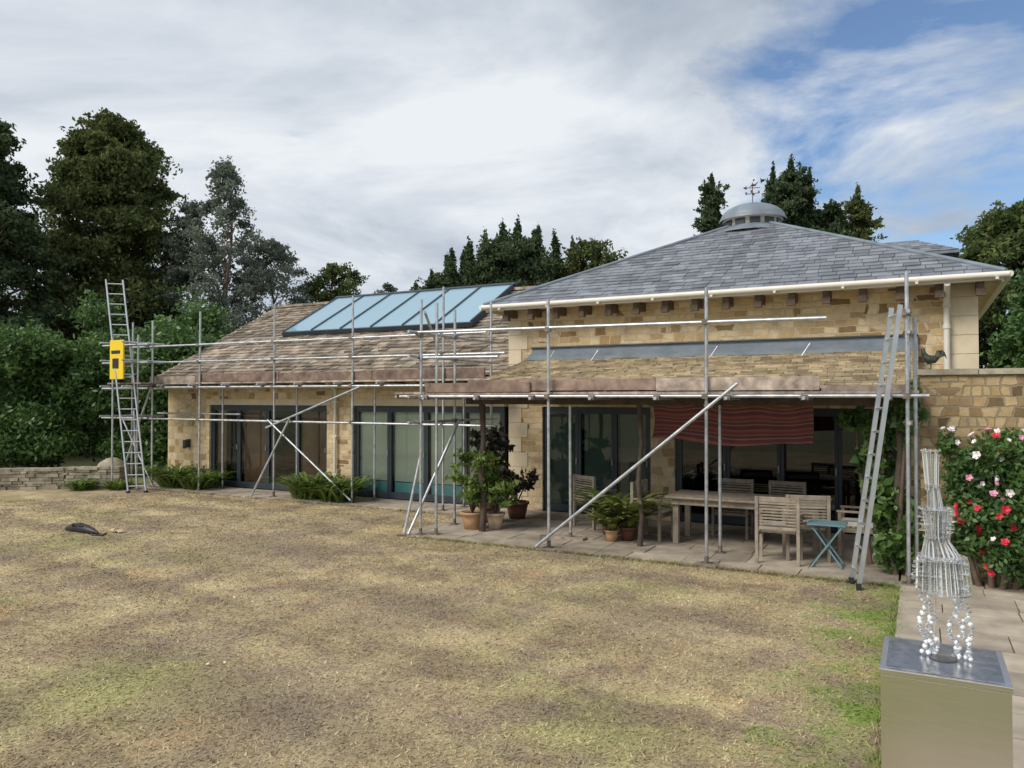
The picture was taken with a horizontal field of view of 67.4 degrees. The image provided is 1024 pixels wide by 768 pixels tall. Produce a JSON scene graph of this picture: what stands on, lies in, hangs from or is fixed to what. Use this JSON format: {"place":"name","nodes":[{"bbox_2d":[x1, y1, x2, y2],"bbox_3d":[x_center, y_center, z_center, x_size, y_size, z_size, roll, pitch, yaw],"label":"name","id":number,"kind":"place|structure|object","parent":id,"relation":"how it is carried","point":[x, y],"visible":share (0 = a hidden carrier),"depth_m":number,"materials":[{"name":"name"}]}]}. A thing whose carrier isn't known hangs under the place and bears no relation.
{"place":"outdoors","nodes":[
{"label":"outdoors","id":0,"kind":"place"},
{"bbox_2d":[130,483,479,514],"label":"terrace paving","id":1,"kind":"structure","parent":0,"point":[365,502],"depth_m":17.05,"materials":[{"name":"stone"}]},
{"bbox_2d":[137,463,228,487],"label":"agapanthus plant","id":2,"kind":"object","parent":1,"relation":"on","point":[165,481],"visible":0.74,"depth_m":19.43,"materials":[{"name":"green plant"}]},
{"bbox_2d":[163,469,235,489],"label":"agapanthus plant","id":3,"kind":"object","parent":1,"relation":"on","point":[208,480],"visible":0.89,"depth_m":19.11,"materials":[{"name":"green plant"}]},
{"bbox_2d":[259,470,354,499],"bbox_3d":[-4.568,2.293,17.475,2.339,0.603,2.205,-1,-1,28],"label":"agapanthus plant","id":4,"kind":"object","parent":1,"relation":"on","point":[294,490],"visible":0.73,"depth_m":17.19,"materials":[{"name":"green plant"}]},
{"bbox_2d":[293,473,374,502],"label":"agapanthus plant","id":5,"kind":"object","parent":1,"relation":"on","point":[329,492],"visible":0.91,"depth_m":16.77,"materials":[{"name":"green plant"}]},
{"bbox_2d":[0,487,909,767],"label":"lawn","id":6,"kind":"structure","parent":0,"point":[272,528],"depth_m":7.11,"materials":[{"name":"beige plant"}]},
{"bbox_2d":[0,466,124,489],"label":"dry stone wall","id":7,"kind":"structure","parent":6,"relation":"on","point":[28,478],"depth_m":19.43,"materials":[{"name":"beige stone"}]},
{"bbox_2d":[58,478,100,490],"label":"grass tuft","id":8,"kind":"object","parent":6,"relation":"on","point":[81,484],"visible":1,"depth_m":19.15,"materials":[{"name":"green plant"}]},
{"bbox_2d":[65,523,106,535],"bbox_3d":[-7.295,2.469,13.108,1.099,0.192,0.244,-1,-1,28],"label":"animal sculpture","id":9,"kind":"object","parent":6,"relation":"on","point":[82,528],"visible":0.99,"depth_m":13.05,"materials":[{"name":"black plastic"}]},
{"bbox_2d":[110,528,124,532],"bbox_3d":[-6.758,2.506,13.126,0.266,0.080,0.110,-1,-1,28],"label":"work glove","id":10,"kind":"object","parent":6,"relation":"on","point":[114,530],"visible":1,"depth_m":13.11,"materials":[{"name":"fabric"}]},
{"bbox_2d":[98,478,138,489],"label":"grass tuft","id":11,"kind":"object","parent":6,"relation":"on","point":[117,484],"visible":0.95,"depth_m":19.31,"materials":[{"name":"green plant"}]},
{"bbox_2d":[105,279,147,492],"bbox_3d":[-9.686,-0.016,19.223,1.819,5.370,0.688,-1,-1,28],"label":"ladder","id":12,"kind":"object","parent":6,"relation":"on","point":[120,409],"visible":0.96,"depth_m":19.12,"materials":[{"name":"metal"}]},
{"bbox_2d":[110,340,134,378],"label":"ladder safety gate","id":13,"kind":"structure","parent":12,"relation":"attached to","point":[117,347],"depth_m":19.19,"materials":[{"name":"yellow plastic"}]},
{"bbox_2d":[21,508,878,746],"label":"fallen leaves","id":14,"kind":"object","parent":6,"relation":"on","point":[215,630],"visible":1,"depth_m":7.92,"materials":[{"name":"brown plant"}]},
{"bbox_2d":[99,271,928,586],"bbox_3d":[-2.499,0.295,15.002,18.702,4.569,3.550,-1,-1,28],"label":"scaffolding","id":15,"kind":"object","parent":6,"relation":"on","point":[705,387],"visible":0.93,"depth_m":12.57,"materials":[{"name":"grey metal"}]},
{"bbox_2d":[849,304,902,589],"bbox_3d":[4.425,0.758,9.364,0.559,3.414,0.415,0,-1,9],"label":"ladder","id":16,"kind":"object","parent":6,"relation":"on","point":[874,431],"visible":1,"depth_m":9.22,"materials":[{"name":"metal"}]},
{"bbox_2d":[1,427,921,580],"bbox_3d":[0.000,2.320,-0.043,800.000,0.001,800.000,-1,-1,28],"label":"ground","id":17,"kind":"structure","parent":0,"point":[80,460],"depth_m":26.91,"materials":[{"name":"green plant"}]},
{"bbox_2d":[0,118,82,420],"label":"conifer tree","id":18,"kind":"object","parent":17,"relation":"on","point":[22,237],"visible":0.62,"depth_m":26.91,"materials":[{"name":"green plant"}]},
{"bbox_2d":[2,107,201,456],"bbox_3d":[-16.461,-4.032,31.138,8.033,14.042,9.065,0,-1,-12],"label":"conifer tree","id":19,"kind":"object","parent":17,"relation":"on","point":[107,168],"visible":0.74,"depth_m":29.54,"materials":[{"name":"green plant"}]},
{"bbox_2d":[97,457,128,482],"bbox_3d":[-10.573,2.310,20.306,0.815,0.740,0.827,-1,-1,28],"label":"boulder","id":20,"kind":"object","parent":17,"relation":"on","point":[116,462],"visible":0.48,"depth_m":20.15,"materials":[{"name":"stone"}]},
{"bbox_2d":[0,282,244,471],"bbox_3d":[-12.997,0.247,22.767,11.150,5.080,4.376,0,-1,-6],"label":"laurel hedge","id":21,"kind":"object","parent":17,"relation":"on","point":[46,370],"visible":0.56,"depth_m":22.20,"materials":[{"name":"green plant"}]},
{"bbox_2d":[0,281,329,455],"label":"distant trees","id":22,"kind":"object","parent":17,"relation":"on","point":[84,427],"visible":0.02,"depth_m":31.02,"materials":[{"name":"green plant"}]},
{"bbox_2d":[136,197,234,326],"bbox_3d":[-12.889,-2.239,30.763,4.019,10.434,4.078,-1,-1,28],"label":"eucalyptus tree","id":23,"kind":"object","parent":17,"relation":"on","point":[189,211],"visible":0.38,"depth_m":30.25,"materials":[{"name":"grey plant"}]},
{"bbox_2d":[162,155,276,333],"bbox_3d":[-11.211,-3.015,29.979,4.590,11.952,4.765,-1,-1,28],"label":"eucalyptus tree","id":24,"kind":"object","parent":17,"relation":"on","point":[223,171],"visible":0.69,"depth_m":29.64,"materials":[{"name":"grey plant"}]},
{"bbox_2d":[228,236,314,331],"bbox_3d":[-9.999,-1.600,32.391,5.036,9.218,5.496,-1,-1,28],"label":"silver birch tree","id":25,"kind":"object","parent":17,"relation":"on","point":[278,255],"visible":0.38,"depth_m":31.56,"materials":[{"name":"grey plant"}]},
{"bbox_2d":[289,262,369,301],"bbox_3d":[-7.788,-1.219,33.972,4.872,8.513,5.739,0,-1,8],"label":"silver birch tree","id":26,"kind":"object","parent":17,"relation":"on","point":[332,272],"visible":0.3,"depth_m":33.43,"materials":[{"name":"green plant"}]},
{"bbox_2d":[168,382,508,496],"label":"walls","id":27,"kind":"structure","parent":17,"relation":"on","point":[182,401],"depth_m":20.16,"materials":[{"name":"stone"}]},
{"bbox_2d":[149,376,487,476],"bbox_3d":[-4.902,1.229,18.185,10.650,2.722,0.455,-1,-1,28],"label":"gutter and downpipe","id":28,"kind":"object","parent":27,"relation":"attached to","point":[186,443],"visible":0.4,"depth_m":17.93,"materials":[{"name":"white plastic"}]},
{"bbox_2d":[157,286,534,376],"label":"stone slate roof","id":29,"kind":"structure","parent":27,"relation":"on","point":[260,328],"depth_m":19.38,"materials":[{"name":"brown stone"}]},
{"bbox_2d":[281,282,516,336],"bbox_3d":[-3.135,-2.016,20.951,6.170,1.405,2.386,-1,-1,28],"label":"rooflight frame","id":30,"kind":"object","parent":29,"relation":"on","point":[477,318],"visible":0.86,"depth_m":20.46,"materials":[{"name":"grey metal"}]},
{"bbox_2d":[285,285,509,331],"bbox_3d":[-3.146,-2.066,20.933,6.070,1.205,2.236,-1,-1,28],"label":"rooflight glass","id":31,"kind":"object","parent":30,"relation":"in","point":[467,309],"visible":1,"depth_m":20.81,"materials":[{"name":"blue glass"}]},
{"bbox_2d":[206,399,504,405],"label":"lintels","id":32,"kind":"object","parent":27,"relation":"attached to","point":[388,402],"visible":0.71,"depth_m":17.76,"materials":[{"name":"stone"}]},
{"bbox_2d":[211,405,506,506],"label":"door frames","id":33,"kind":"structure","parent":27,"relation":"attached to","point":[389,492],"depth_m":17.80,"materials":[{"name":"grey metal"}]},
{"bbox_2d":[216,407,509,507],"bbox_3d":[-2.652,1.374,21.871,10.140,2.730,7.830,-1,-1,28],"label":"interior","id":34,"kind":"object","parent":27,"relation":"attached to","point":[405,449],"visible":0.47,"depth_m":17.77,"materials":[{"name":"paint"}]},
{"bbox_2d":[372,282,397,293],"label":"silver birch tree","id":35,"kind":"object","parent":17,"relation":"on","point":[387,287],"visible":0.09,"depth_m":33.24,"materials":[{"name":"grey plant"}]},
{"bbox_2d":[409,241,477,289],"bbox_3d":[-2.979,-1.487,32.351,4.344,8.994,3.837,-1,-1,28],"label":"yew tree","id":36,"kind":"object","parent":17,"relation":"on","point":[436,280],"visible":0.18,"depth_m":31.86,"materials":[{"name":"green plant"}]},
{"bbox_2d":[435,214,578,287],"bbox_3d":[0.270,-2.029,32.046,7.642,10.073,6.289,0,-1,-3],"label":"yew tree","id":37,"kind":"object","parent":17,"relation":"on","point":[518,258],"visible":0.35,"depth_m":31.09,"materials":[{"name":"green plant"}]},
{"bbox_2d":[557,237,627,278],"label":"ash tree","id":38,"kind":"object","parent":17,"relation":"on","point":[592,251],"visible":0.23,"depth_m":30.72,"materials":[{"name":"green plant"}]},
{"bbox_2d":[690,172,729,235],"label":"cypress tree","id":39,"kind":"object","parent":17,"relation":"on","point":[712,200],"visible":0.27,"depth_m":29.90,"materials":[{"name":"green plant"}]},
{"bbox_2d":[510,284,977,520],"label":"walls","id":40,"kind":"structure","parent":17,"relation":"on","point":[846,313],"depth_m":13.88,"materials":[{"name":"stone"}]},
{"bbox_2d":[481,350,917,394],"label":"verandah roof","id":41,"kind":"structure","parent":40,"relation":"attached to","point":[850,368],"depth_m":12.47,"materials":[{"name":"brown stone"}]},
{"bbox_2d":[525,334,917,360],"bbox_3d":[3.323,-0.612,13.697,6.940,0.346,0.706,-1,-1,28],"label":"lead flashing","id":42,"kind":"object","parent":41,"relation":"on","point":[870,343],"visible":0.93,"depth_m":13.66,"materials":[{"name":"grey metal"}]},
{"bbox_2d":[652,405,813,445],"bbox_3d":[3.256,0.600,11.492,2.350,0.650,0.188,-1,-1,28],"label":"striped shade cloth","id":43,"kind":"object","parent":41,"relation":"attached to","point":[746,425],"visible":0.88,"depth_m":11.42,"materials":[{"name":"red fabric"}]},
{"bbox_2d":[550,410,872,535],"bbox_3d":[5.439,1.314,17.343,7.660,2.680,7.430,-1,-1,28],"label":"interior","id":44,"kind":"object","parent":40,"relation":"attached to","point":[717,523],"visible":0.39,"depth_m":14.21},
{"bbox_2d":[544,407,896,534],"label":"door frames","id":45,"kind":"structure","parent":40,"relation":"attached to","point":[615,411],"depth_m":14.50,"materials":[{"name":"grey metal"}]},
{"bbox_2d":[550,414,891,520],"bbox_3d":[3.510,1.478,14.084,6.220,1.810,0.001,-1,-1,28],"label":"door glass","id":46,"kind":"object","parent":45,"relation":"in","point":[812,465],"visible":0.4,"depth_m":14.07,"materials":[{"name":"glass"}]},
{"bbox_2d":[509,284,978,499],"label":"quoins","id":47,"kind":"object","parent":40,"relation":"attached to","point":[963,345],"visible":0.38,"depth_m":12.14,"materials":[{"name":"stone"}]},
{"bbox_2d":[483,221,1007,310],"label":"slate roof","id":48,"kind":"structure","parent":40,"relation":"on","point":[777,254],"depth_m":14.50,"materials":[{"name":"grey stone"}]},
{"bbox_2d":[719,202,786,231],"bbox_3d":[5.463,-3.700,17.418,1.900,0.850,1.900,-1,-1,28],"label":"cupola","id":49,"kind":"object","parent":48,"relation":"on","point":[753,215],"visible":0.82,"depth_m":16.85,"materials":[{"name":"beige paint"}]},
{"bbox_2d":[743,182,759,201],"bbox_3d":[5.446,-4.337,17.425,0.353,0.524,0.230,0,-1,-17],"label":"weather vane","id":50,"kind":"object","parent":49,"relation":"on","point":[751,191],"visible":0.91,"depth_m":17.42,"materials":[{"name":"grey metal"}]},
{"bbox_2d":[479,270,1013,368],"bbox_3d":[5.439,-0.467,17.308,9.095,2.180,9.030,-1,-1,28],"label":"eaves gutter and downpipe","id":51,"kind":"object","parent":40,"relation":"attached to","point":[989,286],"visible":0.84,"depth_m":13.06,"materials":[{"name":"beige paint"}]},
{"bbox_2d":[753,154,826,231],"bbox_3d":[11.008,-3.079,30.012,4.435,12.085,4.461,-1,-1,28],"label":"cypress tree","id":52,"kind":"object","parent":17,"relation":"on","point":[789,193],"visible":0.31,"depth_m":29.72,"materials":[{"name":"green plant"}]},
{"bbox_2d":[810,199,857,237],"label":"cypress tree","id":53,"kind":"object","parent":17,"relation":"on","point":[832,214],"visible":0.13,"depth_m":29.69,"materials":[{"name":"green plant"}]},
{"bbox_2d":[841,182,887,241],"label":"cypress tree","id":54,"kind":"object","parent":17,"relation":"on","point":[858,209],"visible":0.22,"depth_m":29.75,"materials":[{"name":"green plant"}]},
{"bbox_2d":[885,240,959,257],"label":"slate outbuilding","id":55,"kind":"structure","parent":17,"relation":"on","point":[934,248],"depth_m":22.81,"materials":[{"name":"grey stone"}]},
{"bbox_2d":[918,368,1023,580],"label":"stone garden wall","id":56,"kind":"structure","parent":17,"relation":"on","point":[965,402],"depth_m":9.72,"materials":[{"name":"beige stone"}]},
{"bbox_2d":[919,346,946,368],"bbox_3d":[5.510,-0.348,10.047,0.325,0.314,0.124,-1,-1,28],"label":"rooster statue","id":57,"kind":"object","parent":56,"relation":"on","point":[928,359],"visible":0.86,"depth_m":10.02,"materials":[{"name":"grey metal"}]},
{"bbox_2d":[950,198,1023,368],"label":"oak tree","id":58,"kind":"object","parent":17,"relation":"on","point":[996,237],"visible":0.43,"depth_m":24.29,"materials":[{"name":"green plant"}]},
{"bbox_2d":[979,268,1023,367],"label":"oak tree","id":59,"kind":"object","parent":17,"relation":"on","point":[1012,336],"visible":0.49,"depth_m":19.99,"materials":[{"name":"green plant"}]},
{"bbox_2d":[0,0,1023,367],"label":"sky","id":60,"kind":"structure","parent":0,"point":[378,137],"materials":[{"name":"white"}]},
{"bbox_2d":[399,508,899,584],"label":"patio","id":61,"kind":"structure","parent":0,"point":[738,548],"depth_m":11.98,"materials":[{"name":"stone"}]},
{"bbox_2d":[445,447,504,529],"bbox_3d":[-0.628,1.812,13.390,1.024,1.413,1.151,0,-1,-1],"label":"potted citrus plant","id":62,"kind":"object","parent":61,"relation":"on","point":[471,516],"visible":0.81,"depth_m":13.19,"materials":[{"name":"green plant"}]},
{"bbox_2d":[469,421,515,522],"bbox_3d":[-0.433,1.602,14.101,0.831,1.860,0.903,-1,-1,28],"label":"potted shrub","id":63,"kind":"object","parent":61,"relation":"on","point":[496,442],"visible":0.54,"depth_m":13.97,"materials":[{"name":"green plant"}]},
{"bbox_2d":[477,469,519,529],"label":"potted citrus plant","id":64,"kind":"object","parent":61,"relation":"on","point":[503,488],"visible":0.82,"depth_m":13.18,"materials":[{"name":"green plant"}]},
{"bbox_2d":[497,468,539,519],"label":"potted purple shrub","id":65,"kind":"object","parent":61,"relation":"on","point":[516,510],"visible":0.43,"depth_m":14.41,"materials":[{"name":"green plant"}]},
{"bbox_2d":[573,474,616,529],"bbox_3d":[1.463,2.064,13.574,0.530,0.920,0.600,1,-1,-33],"label":"garden chair","id":66,"kind":"object","parent":61,"relation":"on","point":[587,479],"visible":0.61,"depth_m":13.49,"materials":[{"name":"brown wood"}]},
{"bbox_2d":[565,486,654,534],"bbox_3d":[1.577,2.137,12.846,1.625,0.743,1.639,-1,-1,28],"label":"potted variegated plant","id":67,"kind":"object","parent":61,"relation":"on","point":[594,492],"visible":0.22,"depth_m":12.91,"materials":[{"name":"green plant"}]},
{"bbox_2d":[575,505,649,541],"bbox_3d":[1.617,2.227,12.223,1.172,0.540,1.169,0,-1,13],"label":"potted variegated plant","id":68,"kind":"object","parent":61,"relation":"on","point":[610,524],"visible":0.89,"depth_m":12.12,"materials":[{"name":"green plant"}]},
{"bbox_2d":[582,490,677,540],"bbox_3d":[1.880,2.112,12.246,1.831,0.771,1.760,-1,-1,28],"label":"potted variegated plant","id":69,"kind":"object","parent":61,"relation":"on","point":[627,529],"visible":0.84,"depth_m":12.14,"materials":[{"name":"green plant"}]},
{"bbox_2d":[630,479,672,541],"bbox_3d":[2.285,2.043,12.452,0.530,0.920,0.600,-1,-1,34],"label":"garden chair","id":70,"kind":"object","parent":61,"relation":"on","point":[666,512],"visible":0.62,"depth_m":12.35,"materials":[{"name":"wood"}]},
{"bbox_2d":[466,394,905,573],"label":"verandah posts","id":71,"kind":"object","parent":61,"relation":"on","point":[638,402],"visible":0.59,"depth_m":11.75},
{"bbox_2d":[711,478,753,539],"bbox_3d":[3.649,2.047,12.685,0.600,0.920,0.530,-1,-1,28],"label":"garden chair","id":72,"kind":"object","parent":61,"relation":"on","point":[740,512],"visible":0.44,"depth_m":12.73,"materials":[{"name":"brown wood"}]},
{"bbox_2d":[664,490,831,555],"bbox_3d":[3.641,2.119,11.869,2.350,0.745,0.945,-1,-1,28],"label":"garden table","id":73,"kind":"object","parent":61,"relation":"on","point":[687,498],"visible":0.74,"depth_m":11.92,"materials":[{"name":"brown wood"}]},
{"bbox_2d":[755,496,803,566],"bbox_3d":[3.724,2.010,10.697,0.600,0.920,0.530,-1,-1,25],"label":"garden chair","id":74,"kind":"object","parent":61,"relation":"on","point":[770,526],"visible":1,"depth_m":10.51,"materials":[{"name":"wood"}]},
{"bbox_2d":[763,480,806,540],"bbox_3d":[4.355,2.040,12.309,0.600,0.920,0.530,-1,-1,34],"label":"garden chair","id":75,"kind":"object","parent":61,"relation":"on","point":[789,484],"visible":0.3,"depth_m":12.46,"materials":[{"name":"wood"}]},
{"bbox_2d":[781,495,830,562],"bbox_3d":[4.176,2.014,10.910,0.600,0.920,0.530,0,-1,14],"label":"garden chair","id":76,"kind":"object","parent":61,"relation":"on","point":[804,526],"visible":0.72,"depth_m":10.68,"materials":[{"name":"wood"}]},
{"bbox_2d":[807,519,847,569],"bbox_3d":[4.270,2.170,10.377,0.480,0.591,0.403,-1,-1,28],"label":"folding side table","id":77,"kind":"object","parent":61,"relation":"on","point":[817,523],"visible":1,"depth_m":10.30,"materials":[{"name":"blue paint"}]},
{"bbox_2d":[837,505,875,556],"bbox_3d":[5.017,2.018,11.114,0.530,0.920,0.600,-1,-1,28],"label":"garden chair","id":78,"kind":"object","parent":61,"relation":"on","point":[852,523],"visible":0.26,"depth_m":10.96,"materials":[{"name":"wood"}]},
{"bbox_2d":[833,379,929,567],"bbox_3d":[4.993,1.222,10.369,0.723,2.554,1.307,1,-1,-37],"label":"climbing plant","id":79,"kind":"object","parent":61,"relation":"on","point":[857,419],"visible":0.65,"depth_m":10.24,"materials":[{"name":"green plant"}]},
{"bbox_2d":[895,572,1023,767],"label":"garden path","id":80,"kind":"structure","parent":0,"point":[997,616],"depth_m":7.67,"materials":[{"name":"stone"}]},
{"bbox_2d":[870,509,930,576],"bbox_3d":[4.995,2.038,9.797,0.749,0.908,0.723,-1,-1,28],"label":"climbing plant","id":81,"kind":"object","parent":80,"relation":"on","point":[891,552],"visible":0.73,"depth_m":9.79,"materials":[{"name":"green plant"}]},
{"bbox_2d":[879,636,1013,767],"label":"steel pedestal","id":82,"kind":"object","parent":80,"relation":"on","point":[940,714],"visible":1,"depth_m":2.79,"materials":[{"name":"metal"}]},
{"bbox_2d":[911,448,974,661],"bbox_3d":[1.672,0.657,2.984,0.217,0.812,0.191,-1,-1,28],"label":"acrylic sculpture","id":83,"kind":"object","parent":82,"relation":"on","point":[940,573],"visible":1,"depth_m":2.97,"materials":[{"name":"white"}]},
{"bbox_2d":[932,425,1023,589],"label":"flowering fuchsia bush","id":84,"kind":"object","parent":80,"relation":"on","point":[1003,525],"visible":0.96,"depth_m":9.15,"materials":[{"name":"green plant"}]}
]}

